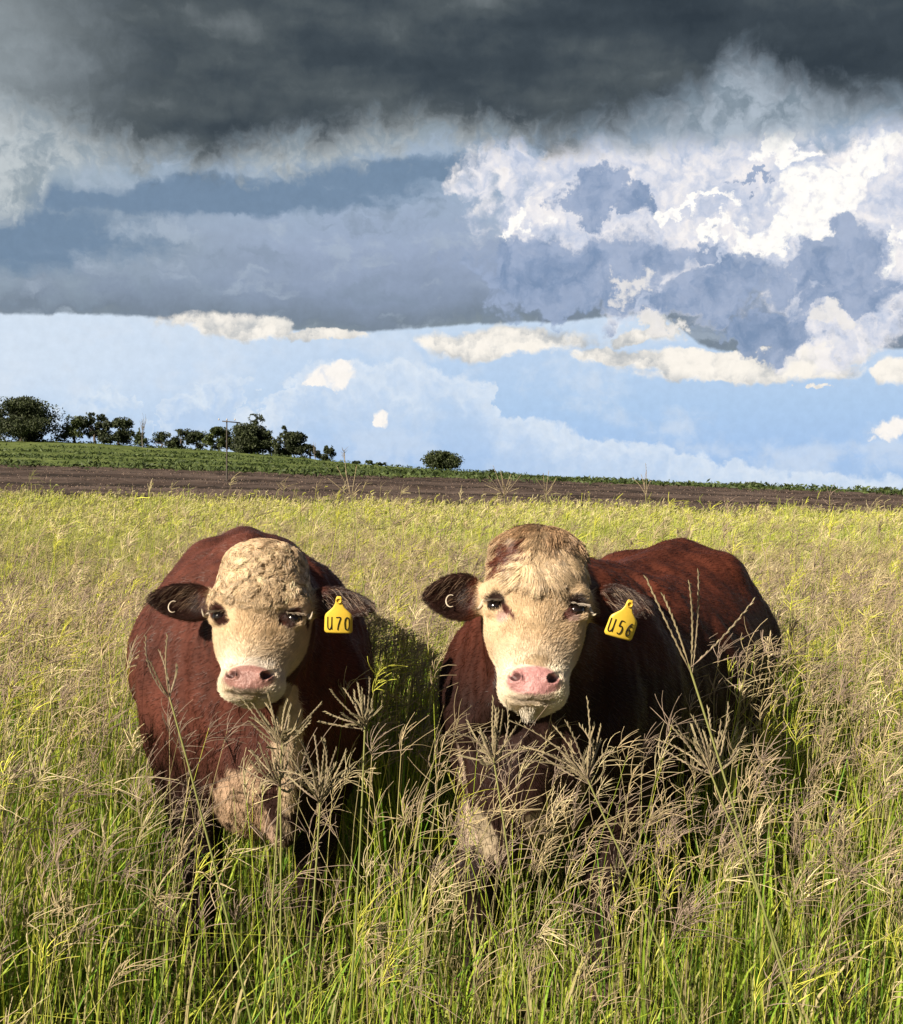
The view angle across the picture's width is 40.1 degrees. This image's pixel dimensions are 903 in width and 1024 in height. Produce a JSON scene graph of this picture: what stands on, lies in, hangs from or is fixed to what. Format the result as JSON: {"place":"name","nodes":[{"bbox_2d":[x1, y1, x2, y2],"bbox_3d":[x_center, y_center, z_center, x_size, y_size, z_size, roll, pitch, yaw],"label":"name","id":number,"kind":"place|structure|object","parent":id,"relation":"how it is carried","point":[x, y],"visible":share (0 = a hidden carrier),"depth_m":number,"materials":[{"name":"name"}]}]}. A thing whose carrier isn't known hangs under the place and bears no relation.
{"place":"outdoors","nodes":[
{"label":"outdoors","id":0,"kind":"place"},
{"bbox_2d":[0,477,902,1023],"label":"grass","id":1,"kind":"structure","parent":0,"point":[740,931],"depth_m":3.51,"materials":[{"name":"green plant"}]},
{"bbox_2d":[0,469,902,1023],"bbox_3d":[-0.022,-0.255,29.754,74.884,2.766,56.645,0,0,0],"label":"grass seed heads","id":2,"kind":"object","parent":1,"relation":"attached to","point":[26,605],"depth_m":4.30,"materials":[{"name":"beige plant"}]},
{"bbox_2d":[0,441,902,1023],"bbox_3d":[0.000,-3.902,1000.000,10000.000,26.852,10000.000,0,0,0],"label":"ground","id":3,"kind":"structure","parent":0,"point":[260,481],"depth_m":98.41,"materials":[{"name":"brown soil"}]},
{"bbox_2d":[0,395,70,441],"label":"gum tree","id":4,"kind":"object","parent":3,"relation":"on","point":[29,419],"visible":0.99,"depth_m":254.31,"materials":[{"name":"green plant"}]},
{"bbox_2d":[54,414,90,442],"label":"gum tree","id":5,"kind":"object","parent":3,"relation":"on","point":[74,429],"visible":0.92,"depth_m":260.48,"materials":[{"name":"green plant"}]},
{"bbox_2d":[81,412,113,443],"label":"gum tree","id":6,"kind":"object","parent":3,"relation":"on","point":[92,431],"visible":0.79,"depth_m":261.50,"materials":[{"name":"green plant"}]},
{"bbox_2d":[95,417,135,444],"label":"gum tree","id":7,"kind":"object","parent":3,"relation":"on","point":[123,434],"visible":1,"depth_m":260.04,"materials":[{"name":"green plant"}]},
{"bbox_2d":[133,427,148,446],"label":"conical bush","id":8,"kind":"object","parent":3,"relation":"on","point":[138,438],"visible":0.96,"depth_m":259.71,"materials":[{"name":"green plant"}]},
{"bbox_2d":[139,413,145,447],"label":"dead tree","id":9,"kind":"object","parent":3,"relation":"on","point":[142,428],"visible":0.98,"depth_m":255.90,"materials":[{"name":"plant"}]},
{"bbox_2d":[147,431,172,447],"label":"gum tree","id":10,"kind":"object","parent":3,"relation":"on","point":[161,437],"visible":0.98,"depth_m":261.33,"materials":[{"name":"green plant"}]},
{"bbox_2d":[163,428,196,448],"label":"gum tree","id":11,"kind":"object","parent":3,"relation":"on","point":[177,441],"visible":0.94,"depth_m":261.02,"materials":[{"name":"green plant"}]},
{"bbox_2d":[186,430,207,449],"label":"gum tree","id":12,"kind":"object","parent":3,"relation":"on","point":[198,435],"visible":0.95,"depth_m":261.18,"materials":[{"name":"green plant"}]},
{"bbox_2d":[144,633,252,1023],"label":"grass stalk","id":13,"kind":"object","parent":3,"relation":"on","point":[160,685],"depth_m":1.95,"materials":[{"name":"plant"}]},
{"bbox_2d":[201,426,231,450],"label":"gum tree","id":14,"kind":"object","parent":3,"relation":"on","point":[216,432],"visible":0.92,"depth_m":260.52,"materials":[{"name":"green plant"}]},
{"bbox_2d":[218,419,239,480],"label":"utility pole","id":15,"kind":"object","parent":3,"relation":"on","point":[226,421],"visible":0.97,"depth_m":117.94,"materials":[{"name":"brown wood"}]},
{"bbox_2d":[124,525,380,980],"bbox_3d":[-0.690,0.713,4.207,0.802,1.313,2.239,0,0,-12],"label":"bull","id":16,"kind":"object","parent":3,"relation":"on","point":[247,613],"visible":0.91,"depth_m":3.41,"materials":[{"name":"fur"}]},
{"bbox_2d":[224,422,283,453],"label":"gum tree","id":17,"kind":"object","parent":3,"relation":"on","point":[247,437],"visible":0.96,"depth_m":258.44,"materials":[{"name":"green plant"}]},
{"bbox_2d":[242,413,266,452],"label":"gum tree","id":18,"kind":"object","parent":3,"relation":"on","point":[260,418],"visible":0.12,"depth_m":265.28,"materials":[{"name":"green plant"}]},
{"bbox_2d":[238,727,319,1023],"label":"grass stalk","id":19,"kind":"object","parent":3,"relation":"on","point":[274,778],"depth_m":2.00,"materials":[{"name":"beige plant"}]},
{"bbox_2d":[238,691,321,1023],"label":"grass stalk","id":20,"kind":"object","parent":3,"relation":"on","point":[284,737],"depth_m":2.00,"materials":[{"name":"beige plant"}]},
{"bbox_2d":[281,425,286,446],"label":"gum tree","id":21,"kind":"object","parent":3,"relation":"on","point":[284,427],"visible":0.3,"depth_m":264.05,"materials":[{"name":"green plant"}]},
{"bbox_2d":[268,430,308,456],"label":"gum tree","id":22,"kind":"object","parent":3,"relation":"on","point":[293,441],"visible":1,"depth_m":260.23,"materials":[{"name":"green plant"}]},
{"bbox_2d":[300,444,320,457],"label":"gum tree","id":23,"kind":"object","parent":3,"relation":"on","point":[310,449],"visible":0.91,"depth_m":261.20,"materials":[{"name":"green plant"}]},
{"bbox_2d":[278,733,351,1023],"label":"grass stalk","id":24,"kind":"object","parent":3,"relation":"on","point":[321,790],"depth_m":1.90,"materials":[{"name":"beige plant"}]},
{"bbox_2d":[315,445,336,460],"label":"gum tree","id":25,"kind":"object","parent":3,"relation":"on","point":[330,452],"visible":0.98,"depth_m":261.50,"materials":[{"name":"green plant"}]},
{"bbox_2d":[317,677,382,1023],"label":"grass stalk","id":26,"kind":"object","parent":3,"relation":"on","point":[364,718],"depth_m":2.05,"materials":[{"name":"beige plant"}]},
{"bbox_2d":[327,453,382,761],"bbox_3d":[-0.396,0.549,5.217,0.260,1.600,0.059,0,0,-13],"label":"grass stalk","id":27,"kind":"object","parent":3,"relation":"on","point":[354,522],"depth_m":5.20,"materials":[{"name":"beige plant"}]},
{"bbox_2d":[371,462,386,465],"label":"bush","id":28,"kind":"object","parent":3,"relation":"on","point":[380,463],"visible":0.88,"depth_m":258.17,"materials":[{"name":"green plant"}]},
{"bbox_2d":[420,449,464,469],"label":"gum tree","id":29,"kind":"object","parent":3,"relation":"on","point":[445,460],"visible":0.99,"depth_m":259.75,"materials":[{"name":"green plant"}]},
{"bbox_2d":[0,438,902,494],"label":"crop rows","id":30,"kind":"object","parent":3,"relation":"on","point":[417,471],"visible":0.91,"depth_m":152.31,"materials":[{"name":"green plant"}]},
{"bbox_2d":[0,464,902,517],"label":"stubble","id":31,"kind":"object","parent":3,"relation":"on","point":[58,476],"visible":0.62,"depth_m":101.40,"materials":[{"name":"plant"}]},
{"bbox_2d":[444,695,530,1023],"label":"grass stalk","id":32,"kind":"object","parent":3,"relation":"on","point":[493,744],"depth_m":1.90,"materials":[{"name":"beige plant"}]},
{"bbox_2d":[482,466,520,525],"bbox_3d":[0.253,0.553,6.198,0.203,1.577,0.088,0,0,0],"label":"grass stalk","id":33,"kind":"object","parent":3,"relation":"on","point":[504,490],"depth_m":6.20,"materials":[{"name":"beige plant"}]},
{"bbox_2d":[536,472,556,525],"bbox_3d":[0.495,0.571,5.994,0.188,1.547,0.030,0,0,-9],"label":"grass stalk","id":34,"kind":"object","parent":3,"relation":"on","point":[546,491],"depth_m":5.99,"materials":[{"name":"beige plant"}]},
{"bbox_2d":[416,523,781,1003],"bbox_3d":[0.520,0.706,3.992,0.805,1.328,2.254,0,0,27],"label":"bull","id":35,"kind":"object","parent":3,"relation":"on","point":[560,622],"visible":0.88,"depth_m":3.27,"materials":[{"name":"fur"}]},
{"bbox_2d":[510,696,689,1023],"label":"grass stalk","id":36,"kind":"object","parent":3,"relation":"on","point":[584,774],"depth_m":1.85,"materials":[{"name":"beige plant"}]},
{"bbox_2d":[633,463,650,542],"bbox_3d":[1.024,0.539,6.621,0.104,1.602,0.059,0,0,39],"label":"grass stalk","id":37,"kind":"object","parent":3,"relation":"on","point":[645,492],"depth_m":6.60,"materials":[{"name":"beige plant"}]},
{"bbox_2d":[644,568,796,1023],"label":"grass stalk","id":38,"kind":"object","parent":3,"relation":"on","point":[692,650],"depth_m":1.62,"materials":[{"name":"beige plant"}]},
{"bbox_2d":[655,702,805,1023],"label":"grass stalk","id":39,"kind":"object","parent":3,"relation":"on","point":[707,764],"depth_m":1.75,"materials":[{"name":"beige plant"}]},
{"bbox_2d":[0,0,902,489],"label":"sky","id":40,"kind":"structure","parent":0,"point":[569,238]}
]}

